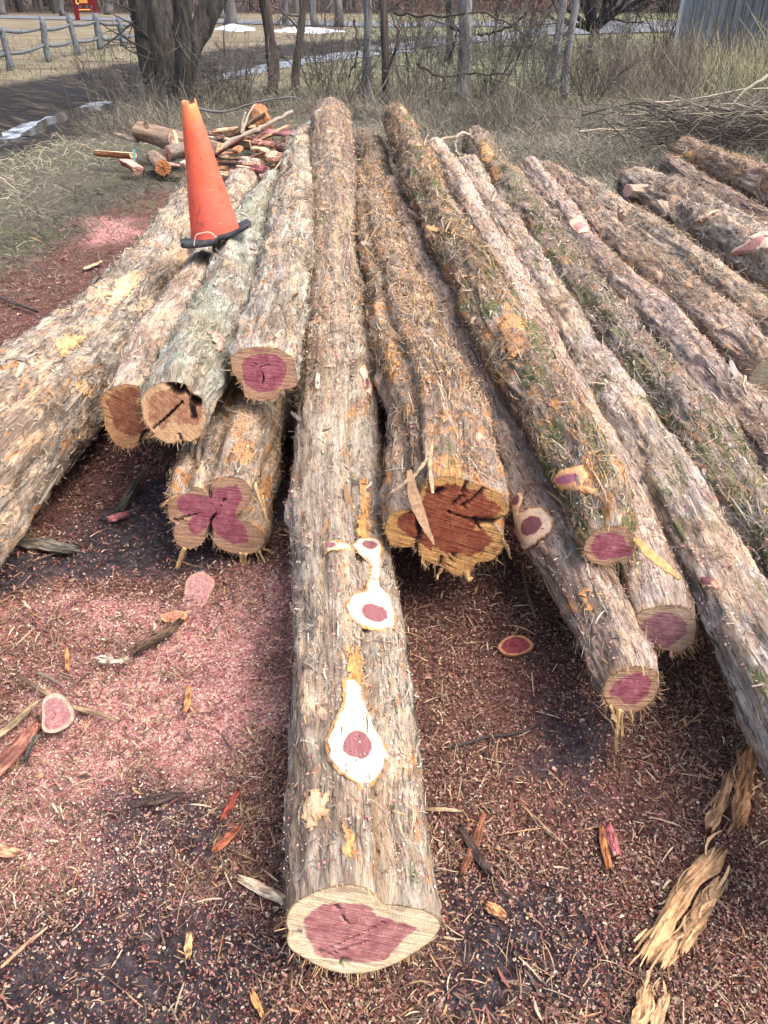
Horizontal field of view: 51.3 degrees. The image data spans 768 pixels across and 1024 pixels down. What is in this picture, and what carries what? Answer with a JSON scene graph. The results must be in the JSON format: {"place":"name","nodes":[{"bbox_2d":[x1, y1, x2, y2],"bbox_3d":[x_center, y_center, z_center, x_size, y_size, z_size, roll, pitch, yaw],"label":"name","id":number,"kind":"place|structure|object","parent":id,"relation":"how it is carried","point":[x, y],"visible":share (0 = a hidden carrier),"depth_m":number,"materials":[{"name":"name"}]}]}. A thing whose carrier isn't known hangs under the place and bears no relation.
{"place":"outdoors","nodes":[
{"label":"outdoors","id":0,"kind":"place"},
{"bbox_2d":[0,15,675,26],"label":"road","id":1,"kind":"structure","parent":0,"point":[128,18],"depth_m":41.74,"materials":[{"name":"asphalt"}]},
{"bbox_2d":[0,0,767,1023],"bbox_3d":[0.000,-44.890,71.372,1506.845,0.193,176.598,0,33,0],"label":"ground","id":2,"kind":"structure","parent":0,"point":[38,96],"depth_m":2.12,"materials":[{"name":"soil"}]},
{"bbox_2d":[0,700,38,737],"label":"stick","id":3,"kind":"object","parent":2,"relation":"on","point":[18,718],"visible":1,"depth_m":2.06,"materials":[{"name":"brown wood"}]},
{"bbox_2d":[0,719,41,775],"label":"split board","id":4,"kind":"object","parent":2,"relation":"on","point":[13,751],"visible":0.98,"depth_m":1.98,"materials":[{"name":"brown wood"}]},
{"bbox_2d":[16,535,84,553],"bbox_3d":[-1.147,0.107,2.709,0.328,0.028,0.065,8,34,13],"label":"bark slab","id":5,"kind":"object","parent":2,"relation":"on","point":[47,544],"depth_m":2.70,"materials":[{"name":"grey wood"}]},
{"bbox_2d":[0,101,112,138],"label":"ice","id":6,"kind":"structure","parent":2,"relation":"on","point":[17,131],"depth_m":11.40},
{"bbox_2d":[20,105,93,135],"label":"puddle","id":7,"kind":"object","parent":6,"relation":"on","point":[40,127],"visible":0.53,"depth_m":11.86,"materials":[{"name":"grey liquid"}]},
{"bbox_2d":[42,693,75,732],"bbox_3d":[-0.827,0.509,2.031,0.082,0.086,0.083,0,33,0],"label":"sawn slice","id":8,"kind":"object","parent":2,"relation":"on","point":[60,706],"visible":1,"depth_m":2.02,"materials":[{"name":"pink wood"}]},
{"bbox_2d":[0,13,134,70],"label":"rail fence","id":9,"kind":"object","parent":2,"relation":"on","point":[5,52],"visible":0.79,"depth_m":21.09,"materials":[{"name":"grey wood"}]},
{"bbox_2d":[15,674,119,723],"bbox_3d":[-0.849,0.499,2.120,0.374,0.019,0.025,16,36,23],"label":"wood splinter","id":10,"kind":"object","parent":2,"relation":"on","point":[45,693],"visible":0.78,"depth_m":2.10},
{"bbox_2d":[72,0,97,19],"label":"road sign","id":11,"kind":"object","parent":2,"relation":"on","point":[77,10],"visible":1,"depth_m":44.68,"materials":[{"name":"red"}]},
{"bbox_2d":[48,28,127,98],"bbox_3d":[-5.062,-7.614,13.600,1.234,1.065,1.513,-12,35,-17],"label":"bramble","id":12,"kind":"object","parent":2,"relation":"on","point":[84,78],"visible":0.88,"depth_m":13.70,"materials":[{"name":"brown plant"}]},
{"bbox_2d":[0,159,222,566],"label":"cedar log","id":13,"kind":"object","parent":2,"relation":"on","point":[47,454],"visible":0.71,"depth_m":3.05,"materials":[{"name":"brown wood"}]},
{"bbox_2d":[93,150,136,158],"bbox_3d":[-2.771,-3.681,8.232,0.514,0.075,0.112,15,36,21],"label":"wood chunk","id":14,"kind":"object","parent":2,"relation":"on","point":[115,154],"visible":0.94,"depth_m":8.19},
{"bbox_2d":[82,23,169,107],"bbox_3d":[-4.005,-7.014,12.607,1.246,1.191,1.590,0,33,0],"label":"bramble","id":15,"kind":"object","parent":2,"relation":"on","point":[130,83],"visible":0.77,"depth_m":12.63,"materials":[{"name":"brown plant"}]},
{"bbox_2d":[116,472,141,511],"bbox_3d":[-0.947,-0.074,2.987,0.035,0.026,0.264,2,33,2],"label":"bark strip","id":16,"kind":"object","parent":2,"relation":"on","point":[125,499],"visible":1,"depth_m":2.96,"materials":[{"name":"grey wood"}]},
{"bbox_2d":[105,67,175,111],"bbox_3d":[-3.772,-6.375,12.152,1.272,0.721,0.589,11,35,16],"label":"bramble","id":17,"kind":"object","parent":2,"relation":"on","point":[140,86],"visible":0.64,"depth_m":12.07,"materials":[{"name":"brown plant"}]},
{"bbox_2d":[124,617,183,655],"bbox_3d":[-0.662,0.365,2.317,0.045,0.032,0.208,21,39,29],"label":"bark slab","id":18,"kind":"object","parent":2,"relation":"on","point":[154,638],"depth_m":2.31,"materials":[{"name":"brown wood"}]},
{"bbox_2d":[146,150,170,175],"bbox_3d":[-2.254,-3.498,7.993,0.165,0.162,0.676,-12,35,-17],"label":"wood chunk","id":19,"kind":"object","parent":2,"relation":"on","point":[158,162],"visible":1,"depth_m":7.77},
{"bbox_2d":[126,788,190,807],"bbox_3d":[-0.523,0.664,1.859,0.146,0.020,0.023,-10,35,-15],"label":"bark slab","id":20,"kind":"object","parent":2,"relation":"on","point":[155,801],"depth_m":1.85,"materials":[{"name":"brown wood"}]},
{"bbox_2d":[98,0,226,106],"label":"old tree","id":21,"kind":"object","parent":2,"relation":"on","point":[150,30],"visible":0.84,"depth_m":12.47,"materials":[{"name":"brown plant"}]},
{"bbox_2d":[160,611,187,623],"bbox_3d":[-0.636,0.321,2.422,0.083,0.025,0.043,0,33,0],"label":"sawn slice","id":22,"kind":"object","parent":2,"relation":"on","point":[172,615],"visible":0.88,"depth_m":2.42,"materials":[{"name":"brown wood"}]},
{"bbox_2d":[164,142,184,161],"bbox_3d":[-2.093,-3.700,8.215,0.162,0.174,0.322,29,43,36],"label":"wood chunk","id":23,"kind":"object","parent":2,"relation":"on","point":[173,152],"visible":0.69,"depth_m":8.13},
{"bbox_2d":[131,121,225,165],"bbox_3d":[-2.142,-3.851,8.354,1.048,0.363,0.213,13,36,19],"label":"wood chunk","id":24,"kind":"object","parent":2,"relation":"on","point":[159,135],"visible":0.52,"depth_m":8.33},
{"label":"wood scrap","id":25,"kind":"object","parent":24,"relation":"on","visible":0},
{"bbox_2d":[216,110,293,149],"bbox_3d":[-1.353,-3.939,8.308,0.910,0.388,0.087,-16,36,-22],"label":"stick","id":26,"kind":"object","parent":25,"relation":"on","point":[258,129],"visible":0.82,"depth_m":8.29,"materials":[{"name":"brown wood"}]},
{"bbox_2d":[111,32,266,106],"bbox_3d":[-3.069,-6.885,12.448,2.242,1.110,1.914,-10,34,-14],"label":"bramble","id":27,"kind":"object","parent":2,"relation":"on","point":[211,87],"visible":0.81,"depth_m":12.55,"materials":[{"name":"brown plant"}]},
{"bbox_2d":[182,571,215,607],"bbox_3d":[-0.585,0.251,2.533,0.095,0.046,0.155,0,33,0],"label":"sawn slice","id":28,"kind":"object","parent":2,"relation":"on","point":[202,582],"visible":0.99,"depth_m":2.53,"materials":[{"name":"pink wood"}]},
{"bbox_2d":[102,373,296,443],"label":"bearer log","id":29,"kind":"object","parent":2,"relation":"on","point":[291,419],"visible":0.02,"depth_m":3.21,"materials":[{"name":"brown wood"}]},
{"bbox_2d":[153,2,288,108],"bbox_3d":[-2.174,-6.942,12.309,2.208,1.557,1.950,-26,42,-34],"label":"bramble","id":30,"kind":"object","parent":2,"relation":"on","point":[237,76],"visible":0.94,"depth_m":12.26,"materials":[{"name":"brown plant"}]},
{"bbox_2d":[160,375,291,568],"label":"cedar log","id":31,"kind":"object","parent":2,"relation":"on","point":[226,507],"visible":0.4,"depth_m":2.60,"materials":[{"name":"brown wood"}]},
{"bbox_2d":[135,168,280,447],"bbox_3d":[-0.737,-1.390,4.207,0.350,0.373,4.188,-2,33,-3],"label":"cedar log","id":32,"kind":"object","parent":31,"relation":"on","point":[177,402],"visible":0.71,"depth_m":2.76,"materials":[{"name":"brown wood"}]},
{"bbox_2d":[180,99,250,248],"bbox_3d":[-0.810,-1.546,3.710,0.336,0.662,0.336,-7,34,-11],"label":"traffic cone","id":33,"kind":"object","parent":32,"relation":"on","point":[210,207],"visible":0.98,"depth_m":3.69,"materials":[{"name":"plastic"}]},
{"bbox_2d":[223,124,318,403],"bbox_3d":[-0.570,-1.988,4.993,0.360,0.360,5.620,-2,33,-4],"label":"cedar log","id":34,"kind":"object","parent":31,"relation":"on","point":[264,367],"visible":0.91,"depth_m":3.10,"materials":[{"name":"beige wood"}]},
{"bbox_2d":[211,824,241,853],"bbox_3d":[-0.348,0.725,1.774,0.022,0.016,0.084,21,39,29],"label":"wood splinter","id":35,"kind":"object","parent":2,"relation":"on","point":[225,840],"visible":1,"depth_m":1.77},
{"bbox_2d":[223,0,236,24],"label":"roadside tree","id":36,"kind":"object","parent":2,"relation":"on","point":[230,9],"visible":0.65,"depth_m":39.21,"materials":[{"name":"grey plant"}]},
{"bbox_2d":[223,130,245,137],"bbox_3d":[-1.577,-4.214,8.841,0.402,0.116,0.145,-19,38,-26],"label":"wood chunk","id":37,"kind":"object","parent":2,"relation":"on","point":[227,134],"visible":0.11,"depth_m":8.76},
{"bbox_2d":[249,103,272,128],"bbox_3d":[-1.399,-4.444,9.043,0.224,0.233,0.845,-6,34,-10],"label":"wood chunk","id":38,"kind":"object","parent":37,"relation":"on","point":[258,109],"visible":0.54,"depth_m":8.89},
{"bbox_2d":[198,96,300,112],"bbox_3d":[-1.771,-5.247,10.312,1.422,0.198,0.042,0,33,0],"label":"stick","id":39,"kind":"object","parent":2,"relation":"on","point":[237,108],"visible":0.87,"depth_m":10.30,"materials":[{"name":"brown wood"}]},
{"bbox_2d":[237,874,284,903],"bbox_3d":[-0.256,0.790,1.675,0.124,0.013,0.025,14,36,21],"label":"wood offcut","id":40,"kind":"object","parent":2,"relation":"on","point":[261,889],"visible":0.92,"depth_m":1.67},
{"bbox_2d":[217,0,305,90],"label":"bare tree","id":41,"kind":"object","parent":2,"relation":"on","point":[297,43],"visible":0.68,"depth_m":14.35,"materials":[{"name":"brown plant"}]},
{"bbox_2d":[259,0,363,95],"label":"bare tree","id":42,"kind":"object","parent":2,"relation":"on","point":[265,8],"visible":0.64,"depth_m":13.63,"materials":[{"name":"brown plant"}]},
{"bbox_2d":[212,48,414,80],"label":"ice","id":43,"kind":"structure","parent":2,"relation":"on","point":[288,64],"depth_m":20.57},
{"bbox_2d":[246,0,406,97],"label":"bramble","id":44,"kind":"object","parent":2,"relation":"on","point":[302,38],"visible":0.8,"depth_m":13.49,"materials":[{"name":"brown plant"}]},
{"bbox_2d":[5,0,679,14],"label":"woods","id":45,"kind":"object","parent":2,"relation":"on","point":[38,4],"visible":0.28,"depth_m":59.57,"materials":[{"name":"brown plant"}]},
{"bbox_2d":[289,0,417,106],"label":"bramble","id":46,"kind":"object","parent":2,"relation":"on","point":[373,65],"visible":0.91,"depth_m":12.52,"materials":[{"name":"brown plant"}]},
{"bbox_2d":[276,95,445,991],"bbox_3d":[-0.246,-1.403,4.306,0.462,0.801,7.215,-2,33,-3],"label":"cedar log","id":47,"kind":"object","parent":2,"relation":"on","point":[359,917],"visible":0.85,"depth_m":1.87,"materials":[{"name":"brown wood"}]},
{"bbox_2d":[362,0,373,103],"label":"dead cedar","id":48,"kind":"object","parent":2,"relation":"on","point":[367,14],"visible":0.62,"depth_m":12.67,"materials":[{"name":"wood"}]},
{"bbox_2d":[373,0,389,104],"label":"broken trunk","id":49,"kind":"object","parent":2,"relation":"on","point":[383,24],"visible":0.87,"depth_m":12.47,"materials":[{"name":"brown plant"}]},
{"bbox_2d":[0,30,766,108],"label":"tall dry grass","id":50,"kind":"structure","parent":2,"relation":"on","point":[34,68],"depth_m":17.39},
{"bbox_2d":[0,210,767,1023],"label":"bark shreds","id":51,"kind":"object","parent":2,"relation":"on","point":[276,884],"visible":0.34,"depth_m":1.88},
{"bbox_2d":[0,75,767,313],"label":"dry straw","id":52,"kind":"object","parent":2,"relation":"on","point":[63,139],"visible":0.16,"depth_m":7.67,"materials":[{"name":"beige plant"}]},
{"bbox_2d":[378,418,389,473],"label":"bearer log","id":53,"kind":"object","parent":2,"relation":"on","point":[382,426],"visible":0.02,"depth_m":3.03,"materials":[{"name":"brown wood"}]},
{"bbox_2d":[384,174,668,754],"bbox_3d":[0.305,-0.988,3.930,0.304,0.468,5.097,-4,33,-6],"label":"cedar log","id":54,"kind":"object","parent":53,"relation":"on","point":[628,681],"visible":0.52,"depth_m":2.15,"materials":[{"name":"brown wood"}]},
{"bbox_2d":[378,101,681,579],"bbox_3d":[0.317,-1.853,4.809,0.384,0.431,7.045,-2,33,-4],"label":"cedar log","id":55,"kind":"object","parent":54,"relation":"on","point":[611,537],"visible":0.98,"depth_m":2.73,"materials":[{"name":"brown wood"}]},
{"bbox_2d":[427,136,704,660],"bbox_3d":[0.618,-1.412,4.417,0.303,0.416,5.982,-2,33,-2],"label":"cedar log","id":56,"kind":"object","parent":54,"relation":"on","point":[670,617],"visible":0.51,"depth_m":2.31,"materials":[{"name":"brown wood"}]},
{"bbox_2d":[3,99,767,893],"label":"log top chips","id":57,"kind":"object","parent":56,"relation":"on","point":[471,447],"visible":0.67,"depth_m":2.65,"materials":[{"name":"brown wood"}]},
{"bbox_2d":[0,213,767,1023],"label":"wood chips","id":58,"kind":"object","parent":2,"relation":"on","point":[720,1017],"visible":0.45,"depth_m":1.79,"materials":[{"name":"wood"}]},
{"bbox_2d":[630,971,659,1023],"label":"bark strip","id":59,"kind":"object","parent":58,"relation":"on","point":[642,1010],"visible":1,"depth_m":1.48,"materials":[{"name":"brown wood"}]},
{"bbox_2d":[650,981,669,1023],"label":"bark strip","id":60,"kind":"object","parent":58,"relation":"on","point":[657,1015],"visible":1,"depth_m":1.48,"materials":[{"name":"brown wood"}]},
{"bbox_2d":[629,830,731,967],"bbox_3d":[0.620,0.797,1.654,0.056,0.030,0.412,28,43,36],"label":"bark strip","id":61,"kind":"object","parent":58,"relation":"on","point":[705,866],"visible":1,"depth_m":1.65,"materials":[{"name":"brown wood"}]},
{"bbox_2d":[704,763,739,833],"bbox_3d":[0.789,0.661,1.860,0.042,0.028,0.227,20,38,28],"label":"bark strip","id":62,"kind":"object","parent":58,"relation":"on","point":[717,809],"visible":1,"depth_m":1.85,"materials":[{"name":"brown wood"}]},
{"bbox_2d":[727,742,757,834],"bbox_3d":[0.851,0.644,1.892,0.048,0.021,0.334,15,36,21],"label":"bark strip","id":63,"kind":"object","parent":58,"relation":"on","point":[741,801],"visible":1,"depth_m":1.88,"materials":[{"name":"brown wood"}]},
{"bbox_2d":[758,383,767,395],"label":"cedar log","id":64,"kind":"object","parent":58,"relation":"on","point":[765,387],"depth_m":3.26,"materials":[{"name":"brown wood"}]},
{"bbox_2d":[580,173,767,336],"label":"cedar log","id":65,"kind":"object","parent":64,"relation":"on","point":[654,226],"visible":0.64,"depth_m":4.19,"materials":[{"name":"brown wood"}]},
{"bbox_2d":[0,75,767,255],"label":"green tufts","id":66,"kind":"object","parent":2,"relation":"on","point":[14,233],"visible":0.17,"depth_m":8.43,"materials":[{"name":"green plant"}]},
{"bbox_2d":[45,38,767,138],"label":"undergrowth","id":67,"kind":"object","parent":2,"relation":"on","point":[124,119],"visible":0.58,"depth_m":11.61,"materials":[{"name":"brown plant"}]},
{"bbox_2d":[379,0,457,47],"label":"leafy shrub","id":68,"kind":"object","parent":2,"relation":"on","point":[420,4],"visible":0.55,"depth_m":24.76,"materials":[{"name":"brown plant"}]},
{"bbox_2d":[332,0,538,95],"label":"bramble","id":69,"kind":"object","parent":2,"relation":"on","point":[400,39],"visible":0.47,"depth_m":13.55,"materials":[{"name":"brown plant"}]},
{"bbox_2d":[372,0,527,104],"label":"bramble","id":70,"kind":"object","parent":2,"relation":"on","point":[438,56],"visible":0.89,"depth_m":12.47,"materials":[{"name":"brown plant"}]},
{"bbox_2d":[429,0,471,101],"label":"trunk","id":71,"kind":"object","parent":2,"relation":"on","point":[469,33],"visible":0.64,"depth_m":12.94,"materials":[{"name":"grey plant"}]},
{"bbox_2d":[460,812,485,875],"bbox_3d":[0.201,0.731,1.766,0.020,0.012,0.170,14,36,20],"label":"wood splinter","id":72,"kind":"object","parent":2,"relation":"on","point":[476,839],"visible":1,"depth_m":1.77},
{"bbox_2d":[457,823,493,878],"bbox_3d":[0.198,0.741,1.750,0.023,0.013,0.142,-14,36,-20],"label":"wood splinter","id":73,"kind":"object","parent":2,"relation":"on","point":[476,853],"visible":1,"depth_m":1.75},
{"bbox_2d":[373,0,579,101],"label":"bramble","id":74,"kind":"object","parent":2,"relation":"on","point":[493,63],"visible":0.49,"depth_m":13.10,"materials":[{"name":"brown plant"}]},
{"bbox_2d":[426,0,538,53],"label":"leafy shrub","id":75,"kind":"object","parent":2,"relation":"on","point":[502,6],"visible":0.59,"depth_m":22.14,"materials":[{"name":"brown plant"}]},
{"bbox_2d":[483,901,507,919],"bbox_3d":[0.229,0.815,1.637,0.052,0.017,0.026,17,37,24],"label":"wood offcut","id":76,"kind":"object","parent":2,"relation":"on","point":[494,909],"visible":1,"depth_m":1.63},
{"bbox_2d":[451,710,548,748],"bbox_3d":[0.306,0.561,2.033,0.289,0.009,0.037,-14,36,-21],"label":"stick","id":77,"kind":"object","parent":2,"relation":"on","point":[490,736],"visible":1,"depth_m":2.02,"materials":[{"name":"brown wood"}]},
{"bbox_2d":[497,635,533,657],"bbox_3d":[0.375,0.385,2.293,0.103,0.031,0.066,-12,35,-17],"label":"sawn slice","id":78,"kind":"object","parent":2,"relation":"on","point":[512,646],"visible":1,"depth_m":2.29,"materials":[{"name":"brown wood"}]},
{"bbox_2d":[404,0,633,105],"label":"bramble","id":79,"kind":"object","parent":2,"relation":"on","point":[515,33],"visible":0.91,"depth_m":12.45,"materials":[{"name":"brown plant"}]},
{"bbox_2d":[394,11,529,38],"bbox_3d":[1.161,-7.375,12.104,2.106,0.361,0.296,6,34,9],"label":"vine","id":80,"kind":"object","parent":79,"relation":"attached to","point":[427,15],"visible":0.98,"depth_m":12.04,"materials":[{"name":"brown plant"}]},
{"bbox_2d":[487,0,571,47],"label":"leafy shrub","id":81,"kind":"object","parent":2,"relation":"on","point":[515,5],"visible":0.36,"depth_m":24.71,"materials":[{"name":"brown plant"}]},
{"bbox_2d":[315,84,767,195],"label":"matted stems","id":82,"kind":"object","parent":2,"relation":"on","point":[588,159],"visible":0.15,"depth_m":9.44,"materials":[{"name":"brown plant"}]},
{"bbox_2d":[547,0,566,90],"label":"dead cedar","id":83,"kind":"object","parent":2,"relation":"on","point":[558,22],"visible":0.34,"depth_m":14.37,"materials":[{"name":"wood"}]},
{"bbox_2d":[478,0,639,96],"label":"bramble","id":84,"kind":"object","parent":2,"relation":"on","point":[533,59],"visible":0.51,"depth_m":13.41,"materials":[{"name":"brown plant"}]},
{"bbox_2d":[560,0,579,99],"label":"dead cedar","id":85,"kind":"object","parent":2,"relation":"on","point":[575,8],"visible":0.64,"depth_m":13.16,"materials":[{"name":"wood"}]},
{"bbox_2d":[526,5,654,106],"bbox_3d":[3.261,-7.143,12.599,1.872,1.534,2.210,-20,38,-28],"label":"bramble","id":86,"kind":"object","parent":2,"relation":"on","point":[599,86],"visible":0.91,"depth_m":12.59,"materials":[{"name":"brown plant"}]},
{"bbox_2d":[529,0,675,56],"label":"tree","id":87,"kind":"object","parent":2,"relation":"on","point":[591,16],"visible":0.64,"depth_m":21.20,"materials":[{"name":"brown plant"}]},
{"bbox_2d":[599,826,611,870],"bbox_3d":[0.485,0.737,1.756,0.018,0.012,0.112,2,33,2],"label":"wood splinter","id":88,"kind":"object","parent":2,"relation":"on","point":[604,847],"visible":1,"depth_m":1.75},
{"bbox_2d":[604,821,620,857],"bbox_3d":[0.504,0.725,1.774,0.025,0.015,0.088,0,33,0],"label":"wood splinter","id":89,"kind":"object","parent":2,"relation":"on","point":[611,838],"visible":1,"depth_m":1.77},
{"bbox_2d":[566,0,672,80],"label":"bramble","id":90,"kind":"object","parent":2,"relation":"on","point":[616,39],"visible":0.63,"depth_m":15.54,"materials":[{"name":"brown plant"}]},
{"bbox_2d":[522,0,767,102],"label":"weeds","id":91,"kind":"object","parent":2,"relation":"on","point":[697,60],"visible":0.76,"depth_m":14.34,"materials":[{"name":"beige plant"}]},
{"bbox_2d":[615,0,679,46],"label":"bare shrub","id":92,"kind":"object","parent":2,"relation":"on","point":[666,16],"visible":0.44,"depth_m":25.23,"materials":[{"name":"brown plant"}]},
{"bbox_2d":[535,67,767,161],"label":"brush pile","id":93,"kind":"object","parent":2,"relation":"on","point":[703,120],"visible":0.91,"depth_m":9.04,"materials":[{"name":"brown plant"}]},
{"bbox_2d":[644,865,729,984],"bbox_3d":[0.618,0.828,1.611,0.352,0.021,0.040,-28,43,-36],"label":"bark strip","id":94,"kind":"object","parent":2,"relation":"on","point":[668,955],"visible":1,"depth_m":1.60,"materials":[{"name":"brown wood"}]},
{"bbox_2d":[676,884,720,955],"bbox_3d":[0.639,0.819,1.621,0.038,0.022,0.195,26,42,34],"label":"bark strip","id":95,"kind":"object","parent":94,"relation":"on","point":[701,924],"visible":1,"depth_m":1.61,"materials":[{"name":"brown wood"}]},
{"bbox_2d":[671,0,767,58],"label":"barn","id":96,"kind":"structure","parent":2,"relation":"on","point":[757,7],"depth_m":19.82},
{"bbox_2d":[361,25,674,50],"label":"driveway","id":97,"kind":"structure","parent":0,"point":[577,31],"depth_m":33.31,"materials":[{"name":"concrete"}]},
{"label":"bearer log","id":98,"kind":"object","parent":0,"visible":0},
{"bbox_2d":[94,165,260,455],"bbox_3d":[-0.931,-1.429,4.365,0.316,0.308,4.212,-2,33,-3],"label":"cedar log","id":99,"kind":"object","parent":98,"relation":"on","point":[123,417],"visible":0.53,"depth_m":2.92,"materials":[{"name":"brown wood"}]},
{"bbox_2d":[354,128,393,175],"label":"cedar log","id":100,"kind":"object","parent":98,"relation":"on","point":[365,138],"visible":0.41,"depth_m":7.16,"materials":[{"name":"brown wood"}]},
{"bbox_2d":[348,154,512,583],"bbox_3d":[0.047,-1.244,4.109,0.450,0.479,4.704,-2,33,-3],"label":"cedar log","id":101,"kind":"object","parent":98,"relation":"on","point":[447,512],"visible":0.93,"depth_m":2.46,"materials":[{"name":"brown wood"}]},
{"bbox_2d":[456,151,767,783],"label":"cedar log","id":102,"kind":"object","parent":98,"relation":"on","point":[709,522],"visible":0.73,"depth_m":2.29,"materials":[{"name":"brown wood"}]},
{"bbox_2d":[460,124,767,578],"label":"cedar log","id":103,"kind":"object","parent":102,"relation":"on","point":[745,497],"visible":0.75,"depth_m":2.98,"materials":[{"name":"brown wood"}]},
{"bbox_2d":[518,153,767,476],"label":"cedar log","id":104,"kind":"object","parent":103,"relation":"on","point":[737,393],"visible":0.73,"depth_m":3.41,"materials":[{"name":"brown wood"}]},
{"bbox_2d":[542,159,767,387],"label":"cedar log","id":105,"kind":"object","parent":104,"relation":"on","point":[753,366],"visible":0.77,"depth_m":3.71,"materials":[{"name":"brown wood"}]},
{"bbox_2d":[610,164,767,296],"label":"cedar log","id":106,"kind":"object","parent":98,"relation":"on","point":[700,212],"visible":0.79,"depth_m":4.77,"materials":[{"name":"brown wood"}]},
{"bbox_2d":[652,153,767,221],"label":"cedar log","id":107,"kind":"object","parent":98,"relation":"on","point":[678,163],"visible":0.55,"depth_m":5.70,"materials":[{"name":"brown wood"}]},
{"bbox_2d":[666,132,767,207],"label":"cedar log","id":108,"kind":"object","parent":98,"relation":"on","point":[694,151],"visible":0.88,"depth_m":6.03,"materials":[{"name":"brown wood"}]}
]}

